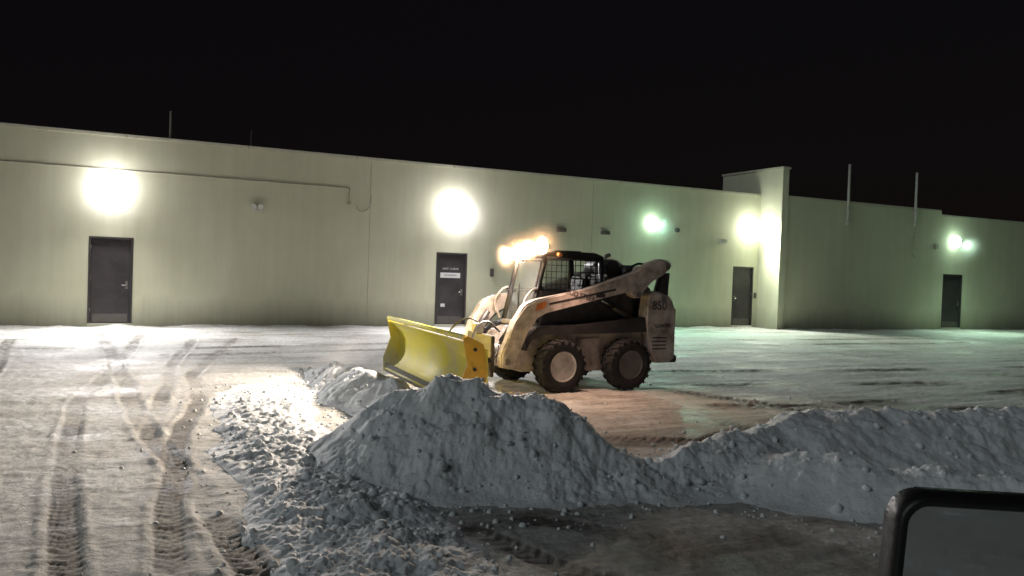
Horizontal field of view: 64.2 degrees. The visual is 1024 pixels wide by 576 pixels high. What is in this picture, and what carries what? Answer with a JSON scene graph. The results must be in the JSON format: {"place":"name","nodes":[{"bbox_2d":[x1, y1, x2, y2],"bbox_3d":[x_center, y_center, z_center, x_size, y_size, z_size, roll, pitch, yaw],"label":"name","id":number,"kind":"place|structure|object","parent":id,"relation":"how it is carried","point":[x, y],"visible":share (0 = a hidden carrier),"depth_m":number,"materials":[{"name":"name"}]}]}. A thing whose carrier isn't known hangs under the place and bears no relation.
{"place":"outdoors","nodes":[
{"label":"outdoors","id":0,"kind":"place"},
{"bbox_2d":[494,341,501,359],"bbox_3d":[-0.218,0.919,12.012,0.167,0.273,0.052,1,1,-29],"label":"tilt cylinder rod","id":1,"kind":"object","parent":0,"point":[497,348],"visible":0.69,"depth_m":11.99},
{"bbox_2d":[501,260,516,318],"bbox_3d":[-0.021,0.011,13.146,0.308,1.046,0.070,1,1,-29],"label":"cab post","id":2,"kind":"object","parent":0,"point":[508,293],"visible":0.58,"depth_m":13.12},
{"bbox_2d":[0,310,1023,575],"bbox_3d":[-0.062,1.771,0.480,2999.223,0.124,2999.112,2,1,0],"label":"ground","id":3,"kind":"structure","parent":0,"point":[88,508],"depth_m":9.23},
{"bbox_2d":[0,126,90,326],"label":"wall","id":4,"kind":"structure","parent":3,"relation":"on","point":[44,228],"depth_m":20.48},
{"bbox_2d":[87,236,90,322],"bbox_3d":[-10.889,-0.217,21.017,0.050,2.240,0.175,1,1,-26],"label":"door frame","id":5,"kind":"object","parent":4,"relation":"attached to","point":[89,267],"visible":1,"depth_m":20.94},
{"bbox_2d":[0,160,348,187],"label":"conduit","id":6,"kind":"object","parent":4,"relation":"attached to","point":[169,173],"visible":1,"depth_m":21.63,"materials":[{"name":"metal"}]},
{"bbox_2d":[0,122,760,195],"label":"roof coping","id":7,"kind":"object","parent":4,"relation":"on","point":[289,151],"visible":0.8,"depth_m":23.62,"materials":[{"name":"metal"}]},
{"bbox_2d":[169,111,171,137],"bbox_3d":[-9.304,-4.100,22.223,0.060,1.420,0.060,1,1,-26],"label":"roof aerial","id":8,"kind":"object","parent":7,"relation":"on","point":[170,126],"visible":0.66,"depth_m":22.19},
{"bbox_2d":[87,323,130,326],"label":"wall sill","id":9,"kind":"structure","parent":3,"relation":"on","point":[94,324],"depth_m":21.09,"materials":[{"name":"concrete"}]},
{"bbox_2d":[131,138,438,326],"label":"wall","id":10,"kind":"structure","parent":3,"relation":"on","point":[212,251],"depth_m":22.98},
{"bbox_2d":[89,238,130,322],"bbox_3d":[-10.446,-0.179,21.235,0.932,2.186,0.050,1,1,-26],"label":"door leaf","id":11,"kind":"object","parent":10,"relation":"attached to","point":[110,270],"visible":1,"depth_m":21.21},
{"bbox_2d":[92,313,126,321],"bbox_3d":[-10.467,0.775,21.229,0.820,0.220,0.009,1,1,-26],"label":"kick plate","id":12,"kind":"object","parent":11,"relation":"attached to","point":[98,317],"visible":1,"depth_m":21.22,"materials":[{"name":"metal"}]},
{"bbox_2d":[89,134,135,237],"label":"wall lintel","id":13,"kind":"structure","parent":10,"relation":"attached to","point":[111,215],"depth_m":21.12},
{"bbox_2d":[91,236,131,239],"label":"door frame","id":14,"kind":"object","parent":13,"relation":"attached to","point":[101,237],"visible":1,"depth_m":21.13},
{"bbox_2d":[99,172,123,193],"bbox_3d":[-10.304,-2.698,21.003,0.580,0.580,0.180,1,1,-26],"label":"wall lamp lens","id":15,"kind":"object","parent":13,"relation":"attached to","point":[111,182],"depth_m":20.94,"materials":[{"name":"white"}]},
{"bbox_2d":[129,238,133,322],"bbox_3d":[-9.999,-0.195,21.448,0.050,2.240,0.175,1,1,-26],"label":"door frame","id":16,"kind":"object","parent":10,"relation":"attached to","point":[131,282],"visible":1,"depth_m":21.37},
{"bbox_2d":[366,161,371,324],"bbox_3d":[-4.224,-1.324,24.116,0.015,4.850,0.003,1,1,-26],"label":"control joint","id":17,"kind":"object","parent":10,"relation":"attached to","point":[369,235],"visible":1,"depth_m":24.11,"materials":[{"name":"paint"}]},
{"bbox_2d":[434,252,437,323],"bbox_3d":[-2.360,0.005,25.149,0.050,2.220,0.175,1,1,-26],"label":"door frame","id":18,"kind":"object","parent":10,"relation":"attached to","point":[436,287],"visible":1,"depth_m":25.07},
{"bbox_2d":[436,254,464,323],"bbox_3d":[-1.926,0.043,25.363,0.912,2.166,0.050,1,1,-26],"label":"door leaf","id":19,"kind":"object","parent":10,"relation":"attached to","point":[449,296],"visible":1,"depth_m":25.34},
{"bbox_2d":[437,316,460,322],"bbox_3d":[-1.946,0.986,25.357,0.800,0.220,0.009,1,1,-26],"label":"kick plate","id":20,"kind":"object","parent":19,"relation":"attached to","point":[447,319],"visible":0.95,"depth_m":25.34,"materials":[{"name":"metal"}]},
{"bbox_2d":[440,272,459,277],"bbox_3d":[-1.916,-0.393,25.319,0.660,0.160,0.011,1,1,-26],"label":"door sign","id":21,"kind":"object","parent":19,"relation":"attached to","point":[450,274],"visible":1,"depth_m":25.31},
{"bbox_2d":[437,167,469,252],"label":"wall lintel","id":22,"kind":"structure","parent":10,"relation":"attached to","point":[452,235],"depth_m":25.24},
{"bbox_2d":[438,252,465,254],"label":"door frame","id":23,"kind":"object","parent":22,"relation":"attached to","point":[452,253],"visible":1,"depth_m":25.30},
{"bbox_2d":[444,198,463,218],"bbox_3d":[-1.776,-2.456,25.136,0.660,0.660,0.180,1,1,-26],"label":"wall lamp lens","id":24,"kind":"object","parent":22,"relation":"attached to","point":[453,208],"depth_m":25.06,"materials":[{"name":"white"}]},
{"bbox_2d":[208,383,504,575],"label":"snow windrow","id":25,"kind":"object","parent":3,"relation":"on","point":[314,550],"visible":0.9,"depth_m":5.76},
{"bbox_2d":[383,316,499,387],"bbox_3d":[-0.854,0.962,12.122,1.198,1.015,3.810,1,1,-23],"label":"snow plow blade","id":26,"kind":"object","parent":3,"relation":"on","point":[417,357],"visible":0.9,"depth_m":11.94,"materials":[{"name":"yellow paint"}]},
{"bbox_2d":[434,324,464,326],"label":"wall sill","id":27,"kind":"structure","parent":3,"relation":"on","point":[443,325],"depth_m":25.26,"materials":[{"name":"metal"}]},
{"bbox_2d":[494,365,527,378],"bbox_3d":[0.004,1.120,13.552,0.784,0.784,0.290,1,1,-29],"label":"tyre","id":28,"kind":"object","parent":3,"relation":"on","point":[509,373],"visible":0.23,"depth_m":13.39,"materials":[{"name":"rubber"}]},
{"bbox_2d":[494,366,529,379],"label":"tyre lugs","id":29,"kind":"object","parent":3,"relation":"on","point":[505,376],"visible":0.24,"depth_m":13.40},
{"bbox_2d":[72,362,1015,575],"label":"snow clods","id":30,"kind":"object","parent":3,"relation":"on","point":[292,560],"visible":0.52,"depth_m":6.68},
{"bbox_2d":[532,338,585,392],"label":"tyre lugs","id":31,"kind":"object","parent":3,"relation":"on","point":[550,342],"visible":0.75,"depth_m":12.11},
{"bbox_2d":[550,351,576,381],"bbox_3d":[0.757,1.174,12.179,0.470,0.470,0.083,1,1,-29],"label":"rim","id":32,"kind":"object","parent":31,"relation":"on","point":[563,367],"visible":1,"depth_m":12.16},
{"bbox_2d":[534,340,584,391],"bbox_3d":[0.710,1.171,12.264,0.784,0.784,0.290,1,1,-29],"label":"tyre","id":33,"kind":"object","parent":3,"relation":"on","point":[576,353],"visible":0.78,"depth_m":12.12,"materials":[{"name":"rubber"}]},
{"bbox_2d":[465,169,735,326],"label":"wall","id":34,"kind":"structure","parent":3,"relation":"on","point":[508,212],"depth_m":27.77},
{"bbox_2d":[463,253,466,323],"bbox_3d":[-1.488,0.027,25.572,0.050,2.220,0.175,1,1,-26],"label":"door frame","id":35,"kind":"object","parent":34,"relation":"attached to","point":[464,300],"visible":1,"depth_m":25.50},
{"bbox_2d":[557,228,566,231],"bbox_3d":[1.632,-1.902,26.838,0.300,0.120,0.160,1,1,-26],"label":"wall vent hood","id":36,"kind":"object","parent":34,"relation":"attached to","point":[561,229],"depth_m":26.77,"materials":[{"name":"metal"}]},
{"bbox_2d":[591,182,593,247],"bbox_3d":[2.659,-1.153,27.450,0.015,4.850,0.003,1,1,-26],"label":"control joint","id":37,"kind":"object","parent":34,"relation":"attached to","point":[592,215],"visible":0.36,"depth_m":27.42,"materials":[{"name":"paint"}]},
{"bbox_2d":[601,231,609,234],"bbox_3d":[3.161,-1.864,27.579,0.300,0.120,0.160,1,1,-26],"label":"wall vent hood","id":38,"kind":"object","parent":34,"relation":"attached to","point":[605,232],"depth_m":27.52,"materials":[{"name":"metal"}]},
{"bbox_2d":[647,217,658,227],"bbox_3d":[4.908,-2.270,28.375,0.500,0.400,0.180,1,1,-26],"label":"wall lamp lens","id":39,"kind":"object","parent":34,"relation":"attached to","point":[652,222],"depth_m":28.29,"materials":[{"name":"white"}]},
{"bbox_2d":[731,266,734,324],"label":"door frame","id":40,"kind":"object","parent":34,"relation":"attached to","point":[732,295],"visible":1,"depth_m":30.15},
{"bbox_2d":[732,268,750,324],"bbox_3d":[8.533,0.323,30.431,0.862,2.126,0.050,1,1,-26],"label":"door leaf","id":41,"kind":"object","parent":34,"relation":"attached to","point":[742,289],"visible":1,"depth_m":30.42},
{"bbox_2d":[732,318,747,323],"bbox_3d":[8.513,1.246,30.424,0.750,0.220,0.008,1,1,-26],"label":"kick plate","id":42,"kind":"object","parent":41,"relation":"attached to","point":[739,321],"visible":1,"depth_m":30.40,"materials":[{"name":"metal"}]},
{"bbox_2d":[733,194,755,266],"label":"wall lintel","id":43,"kind":"structure","parent":34,"relation":"attached to","point":[744,241],"depth_m":30.29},
{"bbox_2d":[744,221,754,233],"bbox_3d":[8.816,-2.243,30.265,0.500,0.500,0.180,1,1,-26],"label":"wall lamp lens","id":44,"kind":"object","parent":43,"relation":"attached to","point":[749,227],"depth_m":30.18,"materials":[{"name":"white"}]},
{"bbox_2d":[601,338,650,389],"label":"tyre lugs","id":45,"kind":"object","parent":3,"relation":"on","point":[629,340],"visible":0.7,"depth_m":12.71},
{"bbox_2d":[508,322,641,371],"bbox_3d":[0.960,0.865,13.227,2.604,0.848,1.080,1,1,-29],"label":"chassis","id":46,"kind":"object","parent":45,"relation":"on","point":[525,359],"visible":0.09,"depth_m":12.57,"materials":[{"name":"white paint"}]},
{"bbox_2d":[483,320,507,333],"bbox_3d":[0.532,0.650,13.691,2.235,0.507,0.200,1,1,-29],"label":"fender","id":47,"kind":"object","parent":46,"relation":"attached to","point":[490,326],"visible":0.16,"depth_m":13.19,"materials":[{"name":"paint"}]},
{"bbox_2d":[487,324,517,369],"bbox_3d":[-0.096,0.902,12.649,0.387,0.621,1.000,1,1,-29],"label":"plow mount","id":48,"kind":"object","parent":46,"relation":"on","point":[495,333],"visible":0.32,"depth_m":12.71,"materials":[{"name":"white paint"}]},
{"bbox_2d":[501,318,511,323],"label":"cab front sill","id":49,"kind":"structure","parent":46,"relation":"on","point":[505,321],"depth_m":12.94,"materials":[{"name":"white paint"}]},
{"bbox_2d":[460,259,619,340],"bbox_3d":[0.529,0.312,13.745,3.075,1.710,0.160,1,1,-29],"label":"lift arm","id":50,"kind":"object","parent":46,"relation":"attached to","point":[484,304],"visible":0.34,"depth_m":13.17},
{"bbox_2d":[483,308,503,329],"bbox_3d":[0.470,0.332,13.602,2.214,0.822,0.034,1,1,-29],"label":"arm hose","id":51,"kind":"object","parent":50,"relation":"attached to","point":[493,316],"visible":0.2,"depth_m":13.17,"materials":[{"name":"black rubber"}]},
{"bbox_2d":[571,276,589,290],"bbox_3d":[0.925,0.159,13.180,0.522,0.700,0.460,1,1,-29],"label":"seat","id":52,"kind":"object","parent":46,"relation":"on","point":[581,283],"visible":0.12,"depth_m":13.14,"materials":[{"name":"grey fabric"}]},
{"bbox_2d":[521,316,645,350],"bbox_3d":[1.128,0.693,12.605,2.235,0.507,0.200,1,1,-29],"label":"fender","id":53,"kind":"object","parent":46,"relation":"attached to","point":[630,325],"visible":0.84,"depth_m":12.56,"materials":[{"name":"paint"}]},
{"bbox_2d":[538,290,632,325],"bbox_3d":[1.178,0.326,12.789,1.750,0.540,0.061,1,1,-29],"label":"side panel","id":54,"kind":"object","parent":46,"relation":"attached to","point":[593,312],"visible":0.45,"depth_m":12.74,"materials":[{"name":"paint"}]},
{"bbox_2d":[577,338,598,368],"bbox_3d":[1.181,1.018,12.701,0.400,0.480,0.055,1,1,-29],"label":"belly side","id":55,"kind":"object","parent":46,"relation":"attached to","point":[589,347],"visible":0.76,"depth_m":12.69,"materials":[{"name":"white paint"}]},
{"bbox_2d":[581,274,650,316],"bbox_3d":[1.707,0.129,13.608,0.996,0.696,0.840,1,1,-29],"label":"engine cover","id":56,"kind":"object","parent":46,"relation":"on","point":[636,302],"visible":0.17,"depth_m":13.31,"materials":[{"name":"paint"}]},
{"bbox_2d":[584,260,618,275],"bbox_3d":[1.470,-0.328,13.437,0.260,0.260,0.640,1,1,-29],"label":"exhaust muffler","id":57,"kind":"object","parent":56,"relation":"on","point":[611,267],"visible":0.63,"depth_m":13.19,"materials":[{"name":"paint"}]},
{"bbox_2d":[604,253,610,259],"bbox_3d":[1.549,-0.462,13.384,0.148,0.224,0.070,1,1,-29],"label":"exhaust pipe","id":58,"kind":"object","parent":57,"relation":"on","point":[608,255],"visible":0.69,"depth_m":13.36,"materials":[{"name":"grey metal"}]},
{"bbox_2d":[616,265,633,275],"bbox_3d":[1.835,-0.255,13.435,0.240,0.240,0.400,1,1,-29],"label":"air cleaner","id":59,"kind":"object","parent":56,"relation":"on","point":[623,269],"visible":0.31,"depth_m":13.28,"materials":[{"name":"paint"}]},
{"bbox_2d":[638,291,674,362],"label":"tower","id":60,"kind":"structure","parent":46,"relation":"attached to","point":[652,317],"depth_m":13.16,"materials":[{"name":"metal"}]},
{"bbox_2d":[497,259,670,369],"bbox_3d":[1.183,0.360,12.554,3.075,1.710,0.160,1,1,-29],"label":"lift arm","id":61,"kind":"object","parent":60,"relation":"attached to","point":[642,277],"visible":0.98,"depth_m":12.25},
{"bbox_2d":[496,358,510,365],"bbox_3d":[-0.127,1.069,11.902,0.090,0.090,0.290,1,1,-29],"label":"pivot pin","id":62,"kind":"object","parent":61,"relation":"attached to","point":[507,362],"visible":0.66,"depth_m":11.78,"materials":[{"name":"grey metal"}]},
{"bbox_2d":[536,301,546,310],"bbox_3d":[0.430,0.270,12.044,0.180,0.150,0.002,1,1,-29],"label":"arm decal","id":63,"kind":"object","parent":61,"relation":"attached to","point":[542,305],"visible":1,"depth_m":12.04,"materials":[{"name":"orange paint"}]},
{"bbox_2d":[566,289,594,301],"bbox_3d":[1.044,0.111,12.373,0.552,0.077,0.006,16,-6,-28],"label":"arm lettering","id":64,"kind":"object","parent":61,"relation":"attached to","point":[580,294],"visible":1,"depth_m":12.38},
{"bbox_2d":[549,289,615,304],"bbox_3d":[1.084,0.131,12.397,1.200,0.270,0.026,1,1,-28],"label":"arm decal","id":65,"kind":"object","parent":61,"relation":"attached to","point":[593,294],"visible":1,"depth_m":12.38},
{"bbox_2d":[556,293,623,310],"bbox_3d":[1.030,0.373,12.581,2.214,0.822,0.034,1,1,-29],"label":"arm hose","id":66,"kind":"object","parent":61,"relation":"attached to","point":[596,300],"visible":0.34,"depth_m":12.73,"materials":[{"name":"black rubber"}]},
{"bbox_2d":[596,294,604,297],"bbox_3d":[1.363,0.117,12.543,0.170,0.060,0.015,1,1,-29],"label":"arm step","id":67,"kind":"object","parent":61,"relation":"attached to","point":[600,295],"visible":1,"depth_m":12.53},
{"bbox_2d":[600,300,613,308],"bbox_3d":[1.401,0.193,12.803,0.475,0.270,0.056,1,1,-29],"label":"lift cylinder rod","id":68,"kind":"object","parent":61,"relation":"attached to","point":[606,303],"visible":0.6,"depth_m":12.84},
{"bbox_2d":[611,305,632,317],"bbox_3d":[1.852,0.464,13.062,0.645,0.389,0.100,1,1,-29],"label":"lift cylinder","id":69,"kind":"object","parent":61,"relation":"attached to","point":[619,311],"visible":0.58,"depth_m":12.95,"materials":[{"name":"paint"}]},
{"bbox_2d":[622,263,643,274],"bbox_3d":[1.966,-0.178,13.138,0.780,0.470,0.089,1,1,-29],"label":"hose","id":70,"kind":"object","parent":61,"relation":"attached to","point":[630,267],"visible":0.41,"depth_m":13.06,"materials":[{"name":"black rubber"}]},
{"bbox_2d":[655,273,669,295],"bbox_3d":[2.440,-0.040,13.250,0.246,0.417,0.080,1,1,-29],"label":"arm link","id":71,"kind":"object","parent":61,"relation":"attached to","point":[662,286],"visible":0.72,"depth_m":13.22,"materials":[{"name":"paint"}]},
{"bbox_2d":[652,301,666,309],"bbox_3d":[2.376,0.282,13.134,0.288,0.140,0.005,1,1,-29],"label":"side number","id":72,"kind":"object","parent":60,"relation":"attached to","point":[659,305],"visible":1,"depth_m":13.12,"materials":[{"name":"paint"}]},
{"bbox_2d":[619,350,642,379],"bbox_3d":[1.843,1.200,12.776,0.470,0.470,0.083,1,1,-29],"label":"rim","id":73,"kind":"object","parent":45,"relation":"on","point":[630,364],"visible":1,"depth_m":12.76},
{"bbox_2d":[602,339,649,388],"bbox_3d":[1.797,1.197,12.861,0.784,0.784,0.290,1,1,-29],"label":"tyre","id":74,"kind":"object","parent":3,"relation":"on","point":[643,353],"visible":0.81,"depth_m":12.71,"materials":[{"name":"rubber"}]},
{"bbox_2d":[303,360,1023,523],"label":"snow pile","id":75,"kind":"object","parent":3,"relation":"on","point":[821,482],"visible":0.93,"depth_m":6.98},
{"bbox_2d":[751,196,760,326],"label":"wall","id":76,"kind":"structure","parent":3,"relation":"on","point":[756,255],"depth_m":30.60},
{"bbox_2d":[749,267,753,324],"bbox_3d":[8.949,0.306,30.629,0.050,2.180,0.175,1,1,-26],"label":"door frame","id":77,"kind":"object","parent":76,"relation":"attached to","point":[751,297],"visible":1,"depth_m":30.56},
{"bbox_2d":[723,169,789,328],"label":"fire wall","id":78,"kind":"structure","parent":3,"relation":"on","point":[771,187],"depth_m":30.11,"materials":[{"name":"paint"}]},
{"bbox_2d":[722,166,790,176],"bbox_3d":[9.275,-4.427,31.150,0.380,0.080,3.360,1,1,-26],"label":"fire wall cap","id":79,"kind":"object","parent":78,"relation":"on","point":[760,170],"visible":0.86,"depth_m":30.76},
{"bbox_2d":[783,198,941,329],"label":"annex wall","id":80,"kind":"structure","parent":3,"relation":"on","point":[864,269],"depth_m":31.58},
{"bbox_2d":[788,196,941,211],"bbox_3d":[13.782,-3.253,31.823,8.350,0.080,0.390,1,1,-26],"label":"roof coping","id":81,"kind":"object","parent":80,"relation":"on","point":[840,201],"visible":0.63,"depth_m":31.48,"materials":[{"name":"metal"}]},
{"bbox_2d":[937,217,945,328],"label":"annex far wall","id":82,"kind":"structure","parent":3,"relation":"on","point":[943,222],"depth_m":33.68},
{"bbox_2d":[941,274,943,327],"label":"door frame","id":83,"kind":"object","parent":82,"relation":"attached to","point":[942,300],"visible":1,"depth_m":33.76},
{"bbox_2d":[960,219,1023,329],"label":"annex far wall","id":84,"kind":"structure","parent":3,"relation":"on","point":[993,278],"depth_m":35.13,"materials":[{"name":"paint"}]},
{"bbox_2d":[942,275,959,327],"bbox_3d":[18.286,0.568,34.089,1.092,2.166,0.050,1,1,-26],"label":"door leaf","id":85,"kind":"object","parent":84,"relation":"on","point":[951,290],"visible":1,"depth_m":34.08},
{"bbox_2d":[942,322,956,326],"bbox_3d":[18.265,1.511,34.083,0.980,0.220,0.009,1,1,-26],"label":"kick plate","id":86,"kind":"object","parent":85,"relation":"attached to","point":[949,324],"visible":1,"depth_m":34.08,"materials":[{"name":"metal"}]},
{"bbox_2d":[958,275,962,327],"bbox_3d":[18.805,0.553,34.337,0.050,2.220,0.175,1,1,-26],"label":"door frame","id":87,"kind":"object","parent":84,"relation":"attached to","point":[960,297],"visible":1,"depth_m":34.27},
{"bbox_2d":[942,214,1023,223],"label":"roof coping","id":88,"kind":"object","parent":84,"relation":"on","point":[982,219],"visible":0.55,"depth_m":34.63,"materials":[{"name":"metal"}]},
{"bbox_2d":[504,261,519,318],"bbox_3d":[-0.004,0.033,13.076,0.250,0.938,0.036,1,1,-29],"label":"cab door frame","id":89,"kind":"object","parent":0,"point":[513,282],"visible":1,"depth_m":13.06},
{"bbox_2d":[0,0,1023,221],"label":"sky","id":90,"kind":"structure","parent":0,"point":[682,93],"materials":[{"name":"black"}]},
{"bbox_2d":[531,261,541,299],"bbox_3d":[0.343,0.059,12.445,0.250,0.938,0.036,1,1,-29],"label":"cab door frame","id":91,"kind":"object","parent":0,"point":[537,278],"visible":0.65,"depth_m":12.45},
{"bbox_2d":[534,257,547,298],"bbox_3d":[0.392,0.041,12.392,0.308,1.046,0.070,1,1,-29],"label":"cab post","id":92,"kind":"object","parent":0,"point":[541,274],"visible":0.65,"depth_m":12.39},
{"bbox_2d":[533,290,567,293],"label":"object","id":93,"kind":"object","parent":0,"point":[535,291],"visible":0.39,"depth_m":12.45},
{"bbox_2d":[568,260,571,290],"bbox_3d":[0.892,-0.197,12.657,0.050,0.530,0.050,1,1,-29],"label":"cab post","id":94,"kind":"object","parent":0,"point":[569,277],"visible":0.65,"depth_m":12.64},
{"bbox_2d":[571,261,573,277],"bbox_3d":[1.006,-0.015,13.708,0.140,0.935,0.080,1,1,-29],"label":"cab post","id":95,"kind":"object","parent":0,"point":[572,270],"depth_m":13.66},
{"bbox_2d":[547,256,601,261],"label":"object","id":96,"kind":"structure","parent":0,"point":[573,258],"depth_m":12.66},
{"bbox_2d":[521,251,603,259],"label":"cab roof","id":97,"kind":"structure","parent":96,"relation":"on","point":[553,253],"depth_m":12.67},
{"bbox_2d":[494,286,507,317],"bbox_3d":[-0.177,0.218,13.097,0.245,0.519,0.045,1,1,-23],"label":"grab rail","id":98,"kind":"object","parent":97,"relation":"attached to","point":[497,294],"visible":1,"depth_m":13.06,"materials":[{"name":"metal"}]},
{"bbox_2d":[513,244,523,260],"bbox_3d":[0.100,-0.569,13.086,0.140,0.280,0.250,1,1,-29],"label":"work lamp lens","id":99,"kind":"object","parent":97,"relation":"attached to","point":[518,251],"visible":1,"depth_m":13.01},
{"bbox_2d":[506,261,539,318],"bbox_3d":[0.185,0.031,12.769,0.230,0.940,0.780,1,1,-29],"label":"front window","id":100,"kind":"structure","parent":97,"relation":"attached to","point":[526,275],"depth_m":12.83,"materials":[{"name":"clear glass"}]},
{"bbox_2d":[523,288,536,302],"bbox_3d":[0.261,0.249,12.300,0.245,0.519,0.045,1,1,-34],"label":"grab rail","id":101,"kind":"object","parent":97,"relation":"attached to","point":[527,295],"visible":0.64,"depth_m":12.26,"materials":[{"name":"metal"}]},
{"bbox_2d":[520,257,543,260],"bbox_3d":[0.290,-0.456,12.807,0.070,0.070,0.860,1,1,-29],"label":"cab front header","id":102,"kind":"object","parent":97,"relation":"attached to","point":[531,259],"visible":0.79,"depth_m":12.71,"materials":[{"name":"white metal"}]},
{"bbox_2d":[536,237,547,253],"bbox_3d":[0.457,-0.644,12.480,0.140,0.280,0.250,1,1,-29],"label":"work lamp lens","id":103,"kind":"object","parent":97,"relation":"on","point":[541,245],"visible":1,"depth_m":12.40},
{"bbox_2d":[545,260,568,289],"bbox_3d":[0.690,-0.197,12.546,0.420,0.460,0.009,1,1,-29],"label":"side window","id":104,"kind":"structure","parent":97,"relation":"attached to","point":[556,274],"depth_m":12.54,"materials":[{"name":"clear glass"}]},
{"bbox_2d":[536,250,580,251],"bbox_3d":[0.742,-0.587,13.050,0.500,0.018,0.600,1,1,-29],"label":"roof hatch","id":105,"kind":"object","parent":97,"relation":"on","point":[563,250],"visible":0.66,"depth_m":12.80,"materials":[{"name":"paint"}]},
{"bbox_2d":[599,260,603,282],"bbox_3d":[1.419,0.015,12.955,0.140,0.935,0.080,1,1,-29],"label":"cab post","id":106,"kind":"object","parent":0,"point":[601,270],"visible":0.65,"depth_m":12.91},
{"bbox_2d":[877,486,1023,575],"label":"truck side mirror","id":107,"kind":"object","parent":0,"point":[928,531],"visible":1,"depth_m":1.01,"materials":[{"name":"black plastic"}]},
{"bbox_2d":[943,217,964,274],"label":"annex far wall lintel","id":108,"kind":"structure","parent":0,"point":[953,257],"depth_m":33.96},
{"bbox_3d":[-0.354,0.909,12.508,0.150,0.150,1.240,1,1,-29],"label":"front cross tube","id":109,"kind":"object","parent":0,"visible":0},
{"bbox_2d":[478,309,489,323],"bbox_3d":[-0.513,0.563,12.978,0.354,0.452,0.090,1,1,-29],"label":"tilt cylinder","id":110,"kind":"object","parent":109,"relation":"attached to","point":[485,314],"visible":0.34,"depth_m":12.98,"materials":[{"name":"paint"}]},
{"bbox_2d":[499,325,508,341],"bbox_3d":[-0.032,0.598,12.102,0.354,0.452,0.090,1,1,-29],"label":"tilt cylinder","id":111,"kind":"object","parent":109,"relation":"attached to","point":[501,339],"visible":0.34,"depth_m":12.02,"materials":[{"name":"paint"}]},
{"bbox_3d":[18.399,-1.913,33.867,0.300,0.300,0.100,1,1,-26],"label":"wall lamp housing","id":112,"kind":"object","parent":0,"visible":0},
{"bbox_2d":[952,236,960,247],"bbox_3d":[18.425,-1.911,33.813,0.500,0.500,0.180,1,1,-26],"label":"wall lamp lens","id":113,"kind":"object","parent":112,"relation":"attached to","point":[956,241],"depth_m":33.72,"materials":[{"name":"white"}]},
{"bbox_3d":[12.767,-2.572,31.097,0.180,0.040,0.140,1,1,-26],"label":"mast bracket","id":114,"kind":"object","parent":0,"visible":0},
{"bbox_2d":[846,164,850,224],"bbox_3d":[12.810,-3.551,31.058,0.100,2.300,0.100,1,1,-26],"label":"conduit mast","id":115,"kind":"object","parent":114,"relation":"on","point":[848,192],"visible":1,"depth_m":31.02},
{"label":"mast bracket","id":116,"kind":"object","parent":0,"visible":0},
{"bbox_2d":[913,172,918,225],"bbox_3d":[16.177,-3.542,32.687,0.100,2.150,0.100,1,1,-26],"label":"conduit mast","id":117,"kind":"object","parent":116,"relation":"on","point":[916,196],"visible":1,"depth_m":32.65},
{"bbox_2d":[910,226,915,257],"bbox_3d":[16.120,-1.862,32.745,0.303,1.317,0.079,1,1,-26],"label":"mast cable","id":118,"kind":"object","parent":117,"relation":"hanging from","point":[912,243],"visible":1,"depth_m":32.71,"materials":[{"name":"paint"}]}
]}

